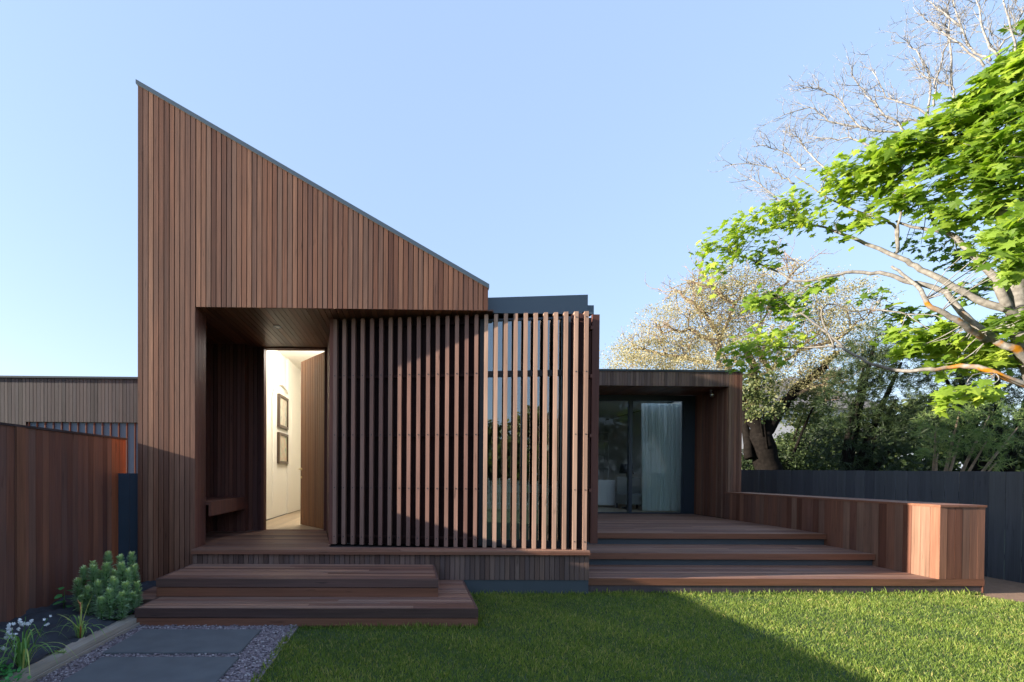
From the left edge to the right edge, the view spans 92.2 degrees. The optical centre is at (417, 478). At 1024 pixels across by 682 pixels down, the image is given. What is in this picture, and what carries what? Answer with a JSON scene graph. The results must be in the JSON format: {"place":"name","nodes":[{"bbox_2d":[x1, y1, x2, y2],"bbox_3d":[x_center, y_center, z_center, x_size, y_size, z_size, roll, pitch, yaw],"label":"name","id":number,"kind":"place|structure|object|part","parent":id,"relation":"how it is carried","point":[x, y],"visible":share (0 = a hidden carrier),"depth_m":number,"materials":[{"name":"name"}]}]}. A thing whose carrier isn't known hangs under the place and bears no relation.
{"place":"outdoors","nodes":[
{"label":"outdoors","id":0,"kind":"place"},
{"bbox_2d":[37,624,297,681],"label":"gravel path","id":1,"kind":"structure","parent":0,"point":[243,670],"depth_m":4.14,"materials":[{"name":"grey gravel"}]},
{"bbox_2d":[61,657,238,681],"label":"stone paver","id":2,"kind":"object","parent":1,"relation":"on","point":[158,669],"visible":0.93,"depth_m":3.79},
{"bbox_2d":[103,629,260,654],"bbox_3d":[-2.129,1.509,4.470,1.165,0.042,0.615,0,1,-1],"label":"stone paver","id":3,"kind":"object","parent":1,"relation":"on","point":[186,641],"visible":0.86,"depth_m":4.42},
{"bbox_2d":[0,0,1023,467],"label":"sky","id":4,"kind":"structure","parent":0,"point":[535,147],"materials":[{"name":"blue"}]},
{"bbox_2d":[48,507,1023,681],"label":"ground","id":5,"kind":"structure","parent":0,"point":[573,651],"depth_m":4.55,"materials":[{"name":"green plant"}]},
{"bbox_2d":[0,422,126,621],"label":"timber fence","id":6,"kind":"object","parent":5,"relation":"on","point":[58,508],"visible":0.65,"depth_m":5.28,"materials":[{"name":"brown wood"}]},
{"bbox_2d":[118,473,137,578],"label":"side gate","id":7,"kind":"structure","parent":6,"relation":"attached to","point":[127,513],"depth_m":6.49,"materials":[{"name":"black metal"}]},
{"bbox_2d":[0,375,137,472],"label":"outbuilding","id":8,"kind":"structure","parent":5,"relation":"on","point":[103,405],"depth_m":8.97,"materials":[{"name":"wood"}]},
{"bbox_2d":[27,422,137,472],"bbox_3d":[-5.603,0.197,9.137,3.368,2.490,0.227,0,1,-1],"label":"garage door","id":9,"kind":"structure","parent":8,"relation":"in","point":[129,431],"depth_m":9.04,"materials":[{"name":"grey metal"}]},
{"bbox_2d":[0,614,139,681],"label":"garden edging","id":10,"kind":"object","parent":5,"relation":"on","point":[47,664],"visible":0.67,"depth_m":4.10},
{"bbox_2d":[0,580,155,676],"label":"garden bed","id":11,"kind":"object","parent":5,"relation":"on","point":[66,636],"visible":0.44,"depth_m":4.58,"materials":[{"name":"black soil"}]},
{"bbox_2d":[0,661,30,681],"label":"clover","id":12,"kind":"object","parent":11,"relation":"on","point":[7,670],"visible":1,"depth_m":3.48,"materials":[{"name":"green plant"}]},
{"bbox_2d":[0,615,77,672],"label":"flowering bulb","id":13,"kind":"object","parent":11,"relation":"on","point":[21,658],"visible":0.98,"depth_m":3.65,"materials":[{"name":"green plant"}]},
{"bbox_2d":[53,587,71,608],"bbox_3d":[-3.802,1.279,5.188,0.222,0.248,0.201,0,1,-1],"label":"seedling","id":14,"kind":"object","parent":11,"relation":"on","point":[59,595],"visible":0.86,"depth_m":5.17,"materials":[{"name":"green plant"}]},
{"bbox_2d":[57,599,109,640],"bbox_3d":[-3.010,1.246,4.336,0.476,0.400,0.424,1,1,28],"label":"strap lily","id":15,"kind":"object","parent":11,"relation":"on","point":[81,630],"visible":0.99,"depth_m":4.37,"materials":[{"name":"green plant"}]},
{"bbox_2d":[71,550,143,619],"bbox_3d":[-3.253,1.108,5.094,0.643,0.647,0.860,0,1,-40],"label":"spurge bush","id":16,"kind":"object","parent":11,"relation":"on","point":[127,600],"visible":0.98,"depth_m":5.05,"materials":[{"name":"green plant"}]},
{"bbox_2d":[132,564,477,626],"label":"entry steps","id":17,"kind":"structure","parent":5,"relation":"on","point":[299,595],"depth_m":5.43,"materials":[{"name":"brown wood"}]},
{"bbox_2d":[136,79,744,593],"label":"timber house","id":18,"kind":"structure","parent":5,"relation":"on","point":[430,395],"depth_m":6.60,"materials":[{"name":"brown wood"}]},
{"bbox_2d":[277,393,288,429],"bbox_3d":[-3.162,-1.560,11.354,0.060,0.750,0.810,0,1,-1],"label":"picture frame","id":19,"kind":"object","parent":18,"relation":"attached to","point":[282,412],"visible":1,"depth_m":11.31,"materials":[{"name":"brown wood"}]},
{"bbox_2d":[277,432,288,463],"bbox_3d":[-3.167,-0.710,11.363,0.060,0.710,0.810,0,1,-1],"label":"picture frame","id":20,"kind":"object","parent":18,"relation":"attached to","point":[282,447],"visible":1,"depth_m":11.32,"materials":[{"name":"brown wood"}]},
{"bbox_2d":[299,352,323,528],"bbox_3d":[-1.957,-0.680,8.934,0.112,3.135,1.035,0,1,-37],"label":"door","id":21,"kind":"structure","parent":18,"relation":"in","point":[312,369],"depth_m":8.93,"materials":[{"name":"brown wood"}]},
{"bbox_2d":[487,484,550,536],"bbox_3d":[1.298,0.512,8.131,1.700,0.833,0.800,0,1,-1],"label":"desk","id":22,"kind":"object","parent":18,"relation":"in","point":[518,488],"visible":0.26,"depth_m":7.74,"materials":[{"name":"black metal"}]},
{"bbox_2d":[478,316,570,547],"bbox_3d":[1.470,-0.637,6.705,1.228,3.159,0.070,0,1,7],"label":"window","id":23,"kind":"structure","parent":18,"relation":"in","point":[519,372],"depth_m":6.69,"materials":[{"name":"grey glass"}]},
{"bbox_2d":[598,432,608,479],"bbox_3d":[5.714,-0.464,18.286,2.890,2.629,0.395,0,1,-1],"label":"bookshelf","id":24,"kind":"object","parent":18,"relation":"on","point":[606,455],"visible":0.09,"depth_m":18.25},
{"bbox_2d":[598,480,615,504],"bbox_3d":[5.918,0.427,15.355,0.700,0.789,0.520,0,1,-1],"label":"table","id":25,"kind":"object","parent":18,"relation":"on","point":[606,492],"visible":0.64,"depth_m":15.10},
{"bbox_3d":[5.747,0.428,15.102,0.330,0.749,0.019,0,1,-1],"label":"door","id":26,"kind":"part","parent":25,"relation":"part of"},
{"bbox_3d":[6.097,0.430,15.108,0.330,0.749,0.019,0,1,-1],"label":"door","id":27,"kind":"part","parent":25,"relation":"part of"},
{"bbox_2d":[598,395,694,513],"bbox_3d":[4.721,-0.642,12.630,5.054,3.086,0.105,0,1,-1],"label":"sliding door","id":28,"kind":"structure","parent":18,"relation":"in","point":[687,402],"depth_m":12.62,"materials":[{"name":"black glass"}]},
{"bbox_2d":[641,403,679,510],"bbox_3d":[6.706,-0.599,13.398,1.032,2.969,0.154,0,1,-1],"label":"curtain","id":29,"kind":"object","parent":18,"relation":"hanging from","point":[660,455],"visible":1,"depth_m":13.38,"materials":[{"name":"white fabric"}]},
{"bbox_2d":[599,235,913,469],"bbox_3d":[13.934,-4.481,20.867,11.947,11.995,4.294,0,1,14],"label":"tea tree","id":30,"kind":"object","parent":5,"relation":"on","point":[759,453],"visible":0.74,"depth_m":20.75,"materials":[{"name":"beige plant"}]},
{"bbox_2d":[587,513,984,593],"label":"terrace steps","id":31,"kind":"structure","parent":5,"relation":"on","point":[667,552],"depth_m":7.46,"materials":[{"name":"wood"}]},
{"bbox_2d":[724,492,986,592],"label":"bench wall","id":32,"kind":"structure","parent":31,"relation":"on","point":[935,540],"depth_m":7.25,"materials":[{"name":"brown wood"}]},
{"bbox_2d":[741,363,861,469],"bbox_3d":[16.250,-2.009,22.174,9.984,7.060,4.464,0,1,-31],"label":"olive shrub","id":33,"kind":"object","parent":5,"relation":"on","point":[794,443],"visible":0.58,"depth_m":22.60,"materials":[{"name":"green plant"}]},
{"bbox_2d":[688,0,1023,418],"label":"maple tree","id":34,"kind":"object","parent":5,"relation":"on","point":[986,108],"visible":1,"depth_m":7.66,"materials":[{"name":"green plant"}]},
{"bbox_2d":[798,315,951,470],"bbox_3d":[13.288,-1.684,14.057,4.106,6.528,2.410,0,1,-1],"label":"dark conifer","id":35,"kind":"object","parent":5,"relation":"on","point":[852,420],"visible":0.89,"depth_m":13.97,"materials":[{"name":"green plant"}]},
{"bbox_2d":[741,470,1023,582],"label":"paling fence","id":36,"kind":"object","parent":5,"relation":"on","point":[1004,526],"visible":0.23,"depth_m":8.30,"materials":[{"name":"grey paint"}]},
{"bbox_2d":[741,396,1023,506],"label":"hedge","id":37,"kind":"object","parent":5,"relation":"on","point":[1019,466],"visible":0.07,"depth_m":25.93,"materials":[{"name":"green plant"}]},
{"bbox_2d":[894,315,1023,507],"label":"dark conifer","id":38,"kind":"object","parent":5,"relation":"on","point":[960,380],"visible":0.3,"depth_m":14.67,"materials":[{"name":"green plant"}]},
{"bbox_2d":[909,398,1023,475],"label":"pine shrub","id":39,"kind":"object","parent":5,"relation":"on","point":[976,438],"visible":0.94,"depth_m":9.93,"materials":[{"name":"green plant"}]},
{"bbox_2d":[619,464,633,507],"bbox_3d":[6.351,0.216,14.721,0.420,1.349,0.420,0,1,-1],"label":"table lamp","id":40,"kind":"object","parent":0,"point":[623,468],"visible":0.61,"depth_m":14.60,"materials":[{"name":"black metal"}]},
{"bbox_2d":[615,477,641,509],"bbox_3d":[6.385,0.421,14.399,0.700,0.954,0.750,0,1,-1],"label":"armchair","id":41,"kind":"object","parent":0,"point":[620,490],"visible":0.61,"depth_m":14.62,"materials":[{"name":"grey fabric"}]},
{"bbox_2d":[742,376,885,450],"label":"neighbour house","id":42,"kind":"structure","parent":0,"point":[783,429],"depth_m":34.14,"materials":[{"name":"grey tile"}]},
{"bbox_2d":[973,576,1023,601],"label":"side path","id":43,"kind":"structure","parent":0,"point":[1001,588],"depth_m":6.83,"materials":[{"name":"concrete"}]}
]}

